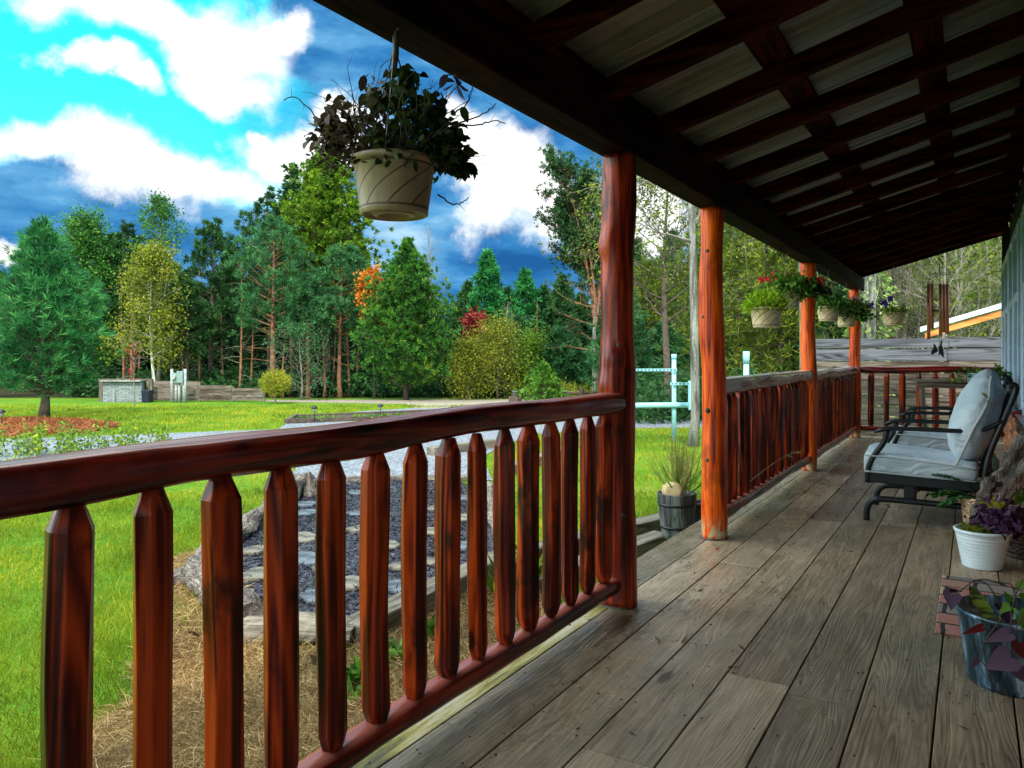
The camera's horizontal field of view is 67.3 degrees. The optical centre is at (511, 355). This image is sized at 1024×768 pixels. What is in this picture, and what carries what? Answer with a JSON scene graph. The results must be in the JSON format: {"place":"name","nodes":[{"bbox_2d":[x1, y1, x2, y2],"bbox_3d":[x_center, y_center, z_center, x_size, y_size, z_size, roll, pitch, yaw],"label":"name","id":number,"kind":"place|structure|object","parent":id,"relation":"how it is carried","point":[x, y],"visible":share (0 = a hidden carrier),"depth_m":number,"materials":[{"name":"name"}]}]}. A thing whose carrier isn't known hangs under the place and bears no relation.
{"place":"outdoors","nodes":[
{"label":"outdoors","id":0,"kind":"place"},
{"bbox_2d":[0,0,752,316],"label":"sky","id":1,"kind":"structure","parent":0,"point":[110,102],"materials":[{"name":"blue"}]},
{"bbox_2d":[265,399,533,407],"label":"dirt track","id":2,"kind":"structure","parent":0,"point":[434,402],"depth_m":33.90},
{"bbox_2d":[0,239,1020,767],"bbox_3d":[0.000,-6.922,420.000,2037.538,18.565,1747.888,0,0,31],"label":"grass ground","id":3,"kind":"structure","parent":0,"point":[16,397],"depth_m":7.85,"materials":[{"name":"green plant"}]},
{"bbox_2d":[0,418,70,458],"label":"shrub","id":4,"kind":"object","parent":3,"relation":"on","point":[25,446],"visible":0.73,"depth_m":12.72,"materials":[{"name":"green plant"}]},
{"bbox_2d":[14,419,91,455],"bbox_3d":[-7.485,1.434,12.789,1.456,0.715,1.056,0,0,31],"label":"shrub","id":5,"kind":"object","parent":3,"relation":"on","point":[39,448],"visible":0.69,"depth_m":12.62,"materials":[{"name":"green plant"}]},
{"bbox_2d":[0,213,124,416],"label":"young pine","id":6,"kind":"object","parent":3,"relation":"on","point":[46,268],"visible":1,"depth_m":22.09,"materials":[{"name":"green plant"}]},
{"bbox_2d":[50,199,129,396],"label":"deciduous tree","id":7,"kind":"object","parent":3,"relation":"on","point":[85,238],"visible":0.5,"depth_m":39.53,"materials":[{"name":"green plant"}]},
{"bbox_2d":[58,413,142,452],"bbox_3d":[-6.953,1.390,12.954,1.413,0.846,0.993,0,0,-12],"label":"shrub","id":8,"kind":"object","parent":3,"relation":"on","point":[105,442],"visible":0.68,"depth_m":12.93,"materials":[{"name":"green plant"}]},
{"bbox_2d":[98,379,153,401],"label":"stone wall","id":9,"kind":"structure","parent":3,"relation":"on","point":[123,389],"depth_m":33.38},
{"bbox_2d":[90,218,172,376],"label":"pine tree","id":10,"kind":"object","parent":3,"relation":"on","point":[126,228],"visible":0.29,"depth_m":40.57,"materials":[{"name":"green plant"}]},
{"bbox_2d":[95,233,195,380],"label":"birch tree","id":11,"kind":"object","parent":3,"relation":"on","point":[150,259],"visible":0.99,"depth_m":36.16,"materials":[{"name":"green plant"}]},
{"bbox_2d":[120,188,197,380],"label":"deciduous tree","id":12,"kind":"object","parent":3,"relation":"on","point":[160,209],"visible":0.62,"depth_m":38.92,"materials":[{"name":"green plant"}]},
{"bbox_2d":[170,369,186,402],"bbox_3d":[-14.338,1.318,32.930,0.681,1.444,0.340,0,0,0],"label":"meter pedestal","id":13,"kind":"object","parent":3,"relation":"on","point":[179,377],"visible":1,"depth_m":32.99,"materials":[{"name":"grey metal"}]},
{"bbox_2d":[148,276,227,380],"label":"pine tree","id":14,"kind":"object","parent":3,"relation":"on","point":[197,346],"visible":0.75,"depth_m":38.26,"materials":[{"name":"green plant"}]},
{"bbox_2d":[146,381,264,401],"bbox_3d":[-13.557,1.605,34.045,5.217,0.905,0.130,0,0,0],"label":"board fence","id":15,"kind":"object","parent":3,"relation":"on","point":[197,391],"visible":0.85,"depth_m":33.98,"materials":[{"name":"wood"}]},
{"bbox_2d":[175,215,255,377],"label":"pine tree","id":16,"kind":"object","parent":3,"relation":"on","point":[217,240],"visible":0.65,"depth_m":40.66,"materials":[{"name":"green plant"}]},
{"bbox_2d":[173,501,263,588],"bbox_3d":[-2.260,1.474,6.227,0.240,0.241,2.433,0,0,-4],"label":"border log","id":17,"kind":"object","parent":3,"relation":"on","point":[252,520],"visible":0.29,"depth_m":6.58,"materials":[{"name":"grey stone"}]},
{"bbox_2d":[190,246,256,377],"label":"conifer tree","id":18,"kind":"object","parent":3,"relation":"on","point":[230,338],"visible":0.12,"depth_m":51.09,"materials":[{"name":"green plant"}]},
{"bbox_2d":[222,258,295,373],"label":"conifer tree","id":19,"kind":"object","parent":3,"relation":"on","point":[260,352],"visible":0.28,"depth_m":45.35,"materials":[{"name":"green plant"}]},
{"bbox_2d":[225,185,300,371],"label":"pine tree","id":20,"kind":"object","parent":3,"relation":"on","point":[257,212],"visible":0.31,"depth_m":42.61,"materials":[{"name":"green plant"}]},
{"bbox_2d":[212,213,327,397],"bbox_3d":[-11.877,-2.456,37.877,5.442,9.211,5.967,0,0,-21],"label":"pine tree","id":21,"kind":"object","parent":3,"relation":"on","point":[262,232],"visible":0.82,"depth_m":37.50,"materials":[{"name":"green plant"}]},
{"bbox_2d":[258,368,292,403],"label":"topiary tree","id":22,"kind":"object","parent":3,"relation":"on","point":[270,377],"visible":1,"depth_m":31.80,"materials":[{"name":"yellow plant"}]},
{"bbox_2d":[259,161,317,376],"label":"spruce tree","id":23,"kind":"object","parent":3,"relation":"on","point":[286,186],"visible":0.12,"depth_m":43.78,"materials":[{"name":"green plant"}]},
{"bbox_2d":[249,315,341,400],"bbox_3d":[-9.884,0.336,35.839,3.655,4.319,4.922,0,0,4],"label":"grey shrub","id":24,"kind":"object","parent":3,"relation":"on","point":[298,327],"visible":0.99,"depth_m":35.31,"materials":[{"name":"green plant"}]},
{"bbox_2d":[29,546,563,767],"bbox_3d":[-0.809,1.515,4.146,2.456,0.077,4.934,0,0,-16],"label":"dead grass ground","id":25,"kind":"structure","parent":3,"relation":"on","point":[253,724],"depth_m":3.23,"materials":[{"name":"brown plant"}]},
{"bbox_2d":[180,554,262,617],"bbox_3d":[-1.764,1.439,4.619,0.246,0.270,1.198,0,0,-37],"label":"border log","id":26,"kind":"object","parent":25,"relation":"on","point":[191,573],"visible":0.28,"depth_m":4.71,"materials":[{"name":"grey stone"}]},
{"bbox_2d":[244,611,354,649],"bbox_3d":[-1.138,1.458,4.051,0.686,0.216,0.209,0,0,9],"label":"border log","id":27,"kind":"object","parent":25,"relation":"on","point":[307,626],"visible":0.27,"depth_m":3.99,"materials":[{"name":"grey wood"}]},
{"bbox_2d":[276,270,338,398],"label":"pine tree","id":28,"kind":"object","parent":3,"relation":"on","point":[298,294],"visible":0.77,"depth_m":36.51,"materials":[{"name":"green plant"}]},
{"bbox_2d":[59,359,590,397],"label":"undergrowth","id":29,"kind":"object","parent":3,"relation":"on","point":[363,387],"visible":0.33,"depth_m":39.27,"materials":[{"name":"green plant"}]},
{"bbox_2d":[259,145,395,394],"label":"broad tree","id":30,"kind":"object","parent":3,"relation":"on","point":[324,215],"visible":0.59,"depth_m":41.88,"materials":[{"name":"green plant"}]},
{"bbox_2d":[294,308,362,375],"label":"conifer tree","id":31,"kind":"object","parent":3,"relation":"on","point":[343,357],"visible":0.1,"depth_m":46.00,"materials":[{"name":"green plant"}]},
{"bbox_2d":[295,243,369,397],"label":"pine tree","id":32,"kind":"object","parent":3,"relation":"on","point":[353,262],"visible":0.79,"depth_m":37.61,"materials":[{"name":"green plant"}]},
{"bbox_2d":[0,408,701,479],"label":"gravel drive","id":33,"kind":"structure","parent":3,"relation":"on","point":[395,459],"depth_m":15.18,"materials":[{"name":"grey gravel"}]},
{"bbox_2d":[284,409,432,423],"bbox_3d":[-3.973,1.749,22.551,6.033,0.312,2.509,0,0,-35],"label":"timber bed","id":34,"kind":"object","parent":3,"relation":"on","point":[329,417],"visible":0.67,"depth_m":21.42,"materials":[{"name":"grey wood"}]},
{"bbox_2d":[350,259,384,398],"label":"maple tree","id":35,"kind":"object","parent":3,"relation":"on","point":[361,282],"visible":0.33,"depth_m":36.80,"materials":[{"name":"orange plant"}]},
{"bbox_2d":[243,479,492,614],"bbox_3d":[-1.270,1.553,7.092,2.243,0.101,5.740,0,0,-10],"label":"mulch bed","id":36,"kind":"object","parent":3,"relation":"on","point":[302,576],"visible":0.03,"depth_m":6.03,"materials":[{"name":"grey gravel"}]},
{"bbox_2d":[333,236,465,399],"bbox_3d":[-5.121,-1.720,35.604,6.055,7.639,6.006,0,0,31],"label":"spruce tree","id":37,"kind":"object","parent":3,"relation":"on","point":[404,290],"visible":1,"depth_m":34.71,"materials":[{"name":"green plant"}]},
{"bbox_2d":[346,550,516,649],"bbox_3d":[-0.431,1.464,4.748,0.170,0.153,1.743,0,0,28],"label":"landscape timber","id":38,"kind":"object","parent":3,"relation":"on","point":[394,609],"visible":0.06,"depth_m":4.40,"materials":[{"name":"grey wood"}]},
{"bbox_2d":[438,278,477,377],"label":"spruce tree","id":39,"kind":"object","parent":3,"relation":"on","point":[466,289],"visible":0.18,"depth_m":45.61,"materials":[{"name":"green plant"}]},
{"bbox_2d":[434,320,504,399],"bbox_3d":[-1.917,0.594,35.928,3.318,4.580,3.227,0,0,31],"label":"yellow bush","id":40,"kind":"object","parent":3,"relation":"on","point":[464,377],"visible":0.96,"depth_m":35.67,"materials":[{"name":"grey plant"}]},
{"bbox_2d":[458,305,496,374],"bbox_3d":[-1.641,-0.203,39.321,2.395,4.731,2.641,0,0,31],"label":"red shrub","id":41,"kind":"object","parent":3,"relation":"on","point":[469,320],"visible":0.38,"depth_m":39.14,"materials":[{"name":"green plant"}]},
{"bbox_2d":[443,247,525,372],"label":"spruce tree","id":42,"kind":"object","parent":3,"relation":"on","point":[488,291],"visible":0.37,"depth_m":43.66,"materials":[{"name":"green plant"}]},
{"bbox_2d":[458,297,533,398],"bbox_3d":[-0.578,-0.072,36.689,4.028,5.399,4.249,0,0,7],"label":"yellow bush","id":43,"kind":"object","parent":3,"relation":"on","point":[495,332],"visible":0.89,"depth_m":36.57,"materials":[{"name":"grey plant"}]},
{"bbox_2d":[502,266,546,333],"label":"spruce tree","id":44,"kind":"object","parent":3,"relation":"on","point":[525,292],"visible":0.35,"depth_m":45.73,"materials":[{"name":"green plant"}]},
{"bbox_2d":[498,316,561,398],"bbox_3d":[0.930,0.619,37.565,3.904,5.022,3.735,0,0,-23],"label":"yellow bush","id":45,"kind":"object","parent":3,"relation":"on","point":[535,347],"visible":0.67,"depth_m":37.07,"materials":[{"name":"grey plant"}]},
{"bbox_2d":[518,360,572,400],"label":"bush","id":46,"kind":"object","parent":3,"relation":"on","point":[541,375],"visible":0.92,"depth_m":28.79,"materials":[{"name":"green plant"}]},
{"bbox_2d":[513,325,591,389],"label":"spruce tree","id":47,"kind":"object","parent":3,"relation":"on","point":[571,366],"visible":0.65,"depth_m":37.14,"materials":[{"name":"green plant"}]},
{"bbox_2d":[535,273,600,368],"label":"spruce tree","id":48,"kind":"object","parent":3,"relation":"on","point":[552,321],"visible":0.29,"depth_m":43.62,"materials":[{"name":"green plant"}]},
{"bbox_2d":[533,142,645,390],"bbox_3d":[3.153,-3.203,31.298,4.604,10.436,4.363,0,0,-4],"label":"pine tree","id":49,"kind":"object","parent":3,"relation":"on","point":[563,172],"visible":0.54,"depth_m":30.81,"materials":[{"name":"green plant"}]},
{"bbox_2d":[515,531,667,592],"bbox_3d":[0.639,1.498,5.526,0.170,0.153,1.740,0,0,41],"label":"landscape timber","id":50,"kind":"object","parent":3,"relation":"on","point":[648,541],"visible":0.18,"depth_m":5.89,"materials":[{"name":"grey wood"}]},
{"bbox_2d":[539,513,660,558],"bbox_3d":[0.678,1.489,6.176,1.921,0.153,0.170,0,0,-43],"label":"landscape timber","id":51,"kind":"object","parent":3,"relation":"on","point":[647,523],"visible":0.18,"depth_m":6.52,"materials":[{"name":"grey wood"}]},
{"bbox_2d":[576,291,663,391],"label":"spruce tree","id":52,"kind":"object","parent":3,"relation":"on","point":[592,357],"visible":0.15,"depth_m":27.65,"materials":[{"name":"green plant"}]},
{"bbox_2d":[634,258,688,361],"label":"larch tree","id":53,"kind":"object","parent":3,"relation":"on","point":[653,316],"visible":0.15,"depth_m":35.57,"materials":[{"name":"green plant"}]},
{"bbox_2d":[636,354,690,440],"bbox_3d":[2.979,0.871,15.344,1.248,1.778,0.168,0,0,0],"label":"pipe rack","id":54,"kind":"object","parent":3,"relation":"on","point":[673,404],"visible":0.66,"depth_m":15.30,"materials":[{"name":"white metal"}]},
{"bbox_2d":[557,149,776,418],"bbox_3d":[4.495,-2.718,22.228,6.761,9.198,6.509,0,0,13],"label":"deciduous tree","id":55,"kind":"object","parent":3,"relation":"on","point":[664,254],"visible":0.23,"depth_m":21.98,"materials":[{"name":"green plant"}]},
{"bbox_2d":[646,226,689,342],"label":"conifer tree","id":56,"kind":"object","parent":3,"relation":"on","point":[671,231],"visible":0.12,"depth_m":39.70,"materials":[{"name":"green plant"}]},
{"bbox_2d":[637,426,701,538],"bbox_3d":[1.268,0.915,5.804,0.738,0.910,0.581,0,0,-12],"label":"barrel planter","id":57,"kind":"object","parent":3,"relation":"on","point":[676,514],"visible":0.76,"depth_m":5.70,"materials":[{"name":"grey wood"}]},
{"bbox_2d":[639,318,701,385],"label":"spruce tree","id":58,"kind":"object","parent":3,"relation":"on","point":[674,347],"visible":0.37,"depth_m":29.64,"materials":[{"name":"green plant"}]},
{"bbox_2d":[561,166,790,446],"bbox_3d":[3.915,-3.595,14.033,5.339,10.615,6.989,0,0,-5],"label":"lichened tree","id":59,"kind":"object","parent":3,"relation":"on","point":[694,429],"visible":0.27,"depth_m":14.22,"materials":[{"name":"grey plant"}]},
{"bbox_2d":[352,436,1023,767],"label":"porch deck","id":60,"kind":"structure","parent":3,"relation":"on","point":[764,714],"depth_m":2.84,"materials":[{"name":"brown wood"}]},
{"bbox_2d":[597,152,636,609],"bbox_3d":[0.490,0.114,3.549,0.177,2.074,0.195,0,0,31],"label":"porch post","id":61,"kind":"object","parent":60,"relation":"on","point":[617,367],"visible":0.84,"depth_m":3.48,"materials":[{"name":"red wood"}]},
{"bbox_2d":[0,393,626,767],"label":"porch railing","id":62,"kind":"object","parent":61,"relation":"attached to","point":[66,488],"visible":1,"depth_m":1.92,"materials":[{"name":"brown wood"}]},
{"bbox_2d":[369,437,1009,767],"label":"deck debris","id":63,"kind":"object","parent":60,"relation":"on","point":[747,611],"visible":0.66,"depth_m":3.43,"materials":[{"name":"brown plant"}]},
{"bbox_2d":[699,207,727,540],"bbox_3d":[1.264,0.115,4.833,0.175,2.074,0.169,0,0,31],"label":"porch post","id":64,"kind":"object","parent":60,"relation":"on","point":[714,519],"visible":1,"depth_m":4.77,"materials":[{"name":"brown wood"}]},
{"bbox_2d":[725,370,812,517],"bbox_3d":[2.116,0.611,6.256,0.150,0.931,3.251,0,0,31],"label":"porch railing","id":65,"kind":"object","parent":64,"relation":"attached to","point":[767,419],"visible":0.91,"depth_m":5.92,"materials":[{"name":"brown wood"}]},
{"bbox_2d":[800,262,817,470],"bbox_3d":[2.970,0.115,7.684,0.165,2.072,0.162,0,0,31],"label":"porch post","id":66,"kind":"object","parent":60,"relation":"on","point":[808,341],"visible":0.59,"depth_m":7.62,"materials":[{"name":"brown wood"}]},
{"bbox_2d":[817,366,857,457],"bbox_3d":[3.882,0.614,9.214,0.147,0.930,3.482,0,0,31],"label":"porch railing","id":67,"kind":"object","parent":66,"relation":"attached to","point":[837,407],"visible":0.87,"depth_m":9.05,"materials":[{"name":"brown wood"}]},
{"bbox_2d":[849,289,860,437],"bbox_3d":[4.795,0.115,10.741,0.164,2.072,0.160,0,0,31],"label":"porch post","id":68,"kind":"object","parent":60,"relation":"on","point":[854,345],"visible":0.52,"depth_m":10.68,"materials":[{"name":"brown wood"}]},
{"bbox_2d":[861,366,1003,436],"bbox_3d":[5.593,0.600,10.314,1.712,0.918,0.116,0,0,31],"label":"porch railing","id":69,"kind":"object","parent":68,"relation":"attached to","point":[902,371],"visible":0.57,"depth_m":10.45,"materials":[{"name":"brown wood"}]},
{"bbox_2d":[913,379,967,426],"bbox_3d":[5.155,0.722,9.058,0.740,0.860,0.410,0,0,31],"label":"side table","id":70,"kind":"object","parent":60,"relation":"on","point":[923,384],"visible":0.41,"depth_m":9.01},
{"bbox_2d":[863,372,1019,519],"bbox_3d":[3.003,0.638,5.404,0.918,1.037,0.896,0,0,31],"label":"rocking chair","id":71,"kind":"object","parent":60,"relation":"on","point":[981,412],"visible":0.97,"depth_m":5.15,"materials":[{"name":"grey fabric"}]},
{"bbox_2d":[890,369,1012,491],"bbox_3d":[3.896,0.638,6.839,0.918,1.037,0.896,0,0,31],"label":"rocking chair","id":72,"kind":"object","parent":60,"relation":"on","point":[936,440],"visible":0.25,"depth_m":6.68,"materials":[{"name":"black metal"}]},
{"bbox_2d":[926,473,1008,522],"bbox_3d":[2.943,0.966,4.957,0.468,0.378,0.275,0,0,10],"label":"wicker basket","id":73,"kind":"object","parent":60,"relation":"on","point":[967,500],"visible":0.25,"depth_m":4.98,"materials":[{"name":"wicker"}]},
{"bbox_2d":[935,575,1023,636],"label":"door mat","id":74,"kind":"object","parent":60,"relation":"on","point":[947,621],"depth_m":3.67,"materials":[{"name":"brick"}]},
{"bbox_2d":[943,579,1023,699],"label":"metal bucket planter","id":75,"kind":"object","parent":60,"relation":"on","point":[992,631],"visible":1,"depth_m":2.62,"materials":[{"name":"metal"}]},
{"bbox_2d":[953,494,1023,570],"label":"white pot","id":76,"kind":"object","parent":60,"relation":"on","point":[984,546],"visible":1,"depth_m":4.10,"materials":[{"name":"ceramic"}]},
{"bbox_2d":[968,431,1023,523],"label":"driftwood piece","id":77,"kind":"object","parent":60,"relation":"on","point":[1007,476],"visible":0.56,"depth_m":4.38,"materials":[{"name":"wood"}]},
{"bbox_2d":[1006,487,1023,559],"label":"wicker basket","id":78,"kind":"object","parent":60,"relation":"on","point":[1016,549],"visible":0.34,"depth_m":4.32,"materials":[{"name":"brown wicker"}]},
{"bbox_2d":[639,209,755,366],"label":"larch tree","id":79,"kind":"object","parent":3,"relation":"on","point":[683,274],"visible":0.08,"depth_m":32.74,"materials":[{"name":"green plant"}]},
{"bbox_2d":[654,222,796,380],"bbox_3d":[8.199,-2.060,27.021,6.140,8.530,5.675,0,0,31],"label":"larch tree","id":80,"kind":"object","parent":3,"relation":"on","point":[733,262],"visible":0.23,"depth_m":26.55,"materials":[{"name":"green plant"}]},
{"bbox_2d":[725,239,848,375],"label":"larch tree","id":81,"kind":"object","parent":3,"relation":"on","point":[777,258],"visible":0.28,"depth_m":23.73,"materials":[{"name":"green plant"}]},
{"bbox_2d":[596,265,998,424],"bbox_3d":[15.014,-1.785,29.916,25.601,9.094,21.049,0,0,0],"label":"hillside brush","id":82,"kind":"object","parent":3,"relation":"on","point":[648,391],"visible":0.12,"depth_m":21.29,"materials":[{"name":"green plant"}]},
{"bbox_2d":[731,233,876,416],"bbox_3d":[7.059,-3.050,15.975,5.730,9.562,6.427,0,0,-23],"label":"lichened tree","id":83,"kind":"object","parent":3,"relation":"on","point":[870,296],"visible":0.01,"depth_m":15.07,"materials":[{"name":"grey plant"}]},
{"bbox_2d":[839,271,902,416],"bbox_3d":[7.073,-0.180,15.198,1.237,3.608,1.208,0,0,31],"label":"climbing vine","id":84,"kind":"object","parent":83,"relation":"attached to","point":[883,285],"visible":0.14,"depth_m":15.02,"materials":[{"name":"green plant"}]},
{"bbox_2d":[763,272,893,406],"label":"conifer tree","id":85,"kind":"object","parent":3,"relation":"on","point":[825,325],"visible":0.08,"depth_m":23.61,"materials":[{"name":"green plant"}]},
{"bbox_2d":[816,337,1003,442],"bbox_3d":[7.599,0.742,11.836,5.509,2.044,0.163,0,0,31],"label":"privacy fence","id":86,"kind":"object","parent":3,"relation":"on","point":[831,358],"visible":0.2,"depth_m":12.46,"materials":[{"name":"grey wood"}]},
{"bbox_2d":[889,257,948,361],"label":"bare tree","id":87,"kind":"object","parent":3,"relation":"on","point":[920,305],"visible":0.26,"depth_m":27.71,"materials":[{"name":"grey plant"}]},
{"bbox_2d":[889,222,1009,418],"bbox_3d":[11.145,-1.416,19.962,2.498,6.474,2.796,0,0,6],"label":"bare tree","id":88,"kind":"object","parent":3,"relation":"on","point":[944,335],"visible":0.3,"depth_m":19.99,"materials":[{"name":"grey plant"}]},
{"bbox_2d":[906,237,1000,361],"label":"bare tree","id":89,"kind":"object","parent":3,"relation":"on","point":[957,279],"visible":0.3,"depth_m":21.37,"materials":[{"name":"grey plant"}]},
{"bbox_2d":[920,303,1000,396],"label":"open shed","id":90,"kind":"structure","parent":3,"relation":"on","point":[976,317],"depth_m":14.63,"materials":[{"name":"white metal"}]},
{"bbox_2d":[935,223,1009,336],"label":"bare tree","id":91,"kind":"object","parent":3,"relation":"on","point":[988,287],"visible":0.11,"depth_m":24.54,"materials":[{"name":"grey plant"}]},
{"bbox_2d":[1001,169,1023,492],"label":"log house","id":92,"kind":"structure","parent":3,"relation":"on","point":[1012,314],"depth_m":7.16,"materials":[{"name":"wood"}]},
{"bbox_2d":[313,0,1023,290],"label":"porch roof","id":93,"kind":"structure","parent":92,"relation":"attached to","point":[853,143],"depth_m":3.91,"materials":[{"name":"brown wood"}]},
{"bbox_2d":[284,27,505,221],"bbox_3d":[-0.327,-0.673,2.183,0.538,0.562,0.530,0,0,-35],"label":"hanging basket","id":94,"kind":"object","parent":93,"relation":"hanging from","point":[395,166],"visible":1,"depth_m":2.11,"materials":[{"name":"plastic"}]},
{"bbox_2d":[739,236,794,327],"bbox_3d":[1.975,-0.565,5.935,0.409,0.709,0.437,0,0,31],"label":"hanging basket","id":95,"kind":"object","parent":93,"relation":"hanging from","point":[763,308],"visible":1,"depth_m":5.85,"materials":[{"name":"plant"}]},
{"bbox_2d":[751,252,832,308],"bbox_3d":[2.530,-0.685,6.899,0.694,0.539,0.546,0,0,-11],"label":"hanging basket","id":96,"kind":"object","parent":93,"relation":"hanging from","point":[798,287],"visible":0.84,"depth_m":6.79,"materials":[{"name":"plant"}]},
{"bbox_2d":[816,268,848,321],"bbox_3d":[3.410,-0.660,8.292,0.427,0.589,0.412,0,0,31],"label":"hanging basket","id":97,"kind":"object","parent":93,"relation":"hanging from","point":[830,307],"visible":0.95,"depth_m":8.22,"materials":[{"name":"plastic"}]},
{"bbox_2d":[833,281,878,326],"bbox_3d":[4.244,-0.650,9.594,0.606,0.595,0.555,0,0,4],"label":"hanging basket","id":98,"kind":"object","parent":93,"relation":"hanging from","point":[858,310],"visible":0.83,"depth_m":9.50,"materials":[{"name":"plant"}]},
{"bbox_2d":[871,265,910,325],"bbox_3d":[5.212,-0.823,10.611,0.528,0.828,0.413,0,0,31],"label":"hanging basket","id":99,"kind":"object","parent":93,"relation":"hanging from","point":[891,315],"visible":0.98,"depth_m":10.52,"materials":[{"name":"plastic"}]},
{"bbox_2d":[927,251,950,357],"bbox_3d":[5.778,-0.682,10.403,0.281,1.439,0.270,0,0,31],"label":"wind chime","id":100,"kind":"object","parent":93,"relation":"hanging from","point":[943,310],"visible":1,"depth_m":10.40,"materials":[{"name":"metal"}]},
{"bbox_2d":[1001,248,1008,383],"bbox_3d":[5.798,-0.340,8.971,0.090,1.600,1.940,0,0,31],"label":"window","id":101,"kind":"structure","parent":92,"relation":"in","point":[1004,271],"depth_m":8.95,"materials":[{"name":"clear glass"}]},
{"bbox_2d":[1008,218,1021,417],"bbox_3d":[4.705,-0.313,7.178,0.125,1.655,2.050,0,0,31],"label":"window","id":102,"kind":"structure","parent":92,"relation":"in","point":[1014,251],"depth_m":7.09,"materials":[{"name":"glass"}]},
{"bbox_2d":[1015,204,1023,430],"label":"window","id":103,"kind":"structure","parent":92,"relation":"in","point":[1019,419],"depth_m":5.87,"materials":[{"name":"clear glass"}]},
{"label":"needle litter ground","id":104,"kind":"structure","parent":0,"visible":0},
{"bbox_2d":[0,415,119,436],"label":"fallen needles","id":105,"kind":"object","parent":104,"relation":"on","point":[82,423],"visible":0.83,"depth_m":18.96,"materials":[{"name":"brown plant"}]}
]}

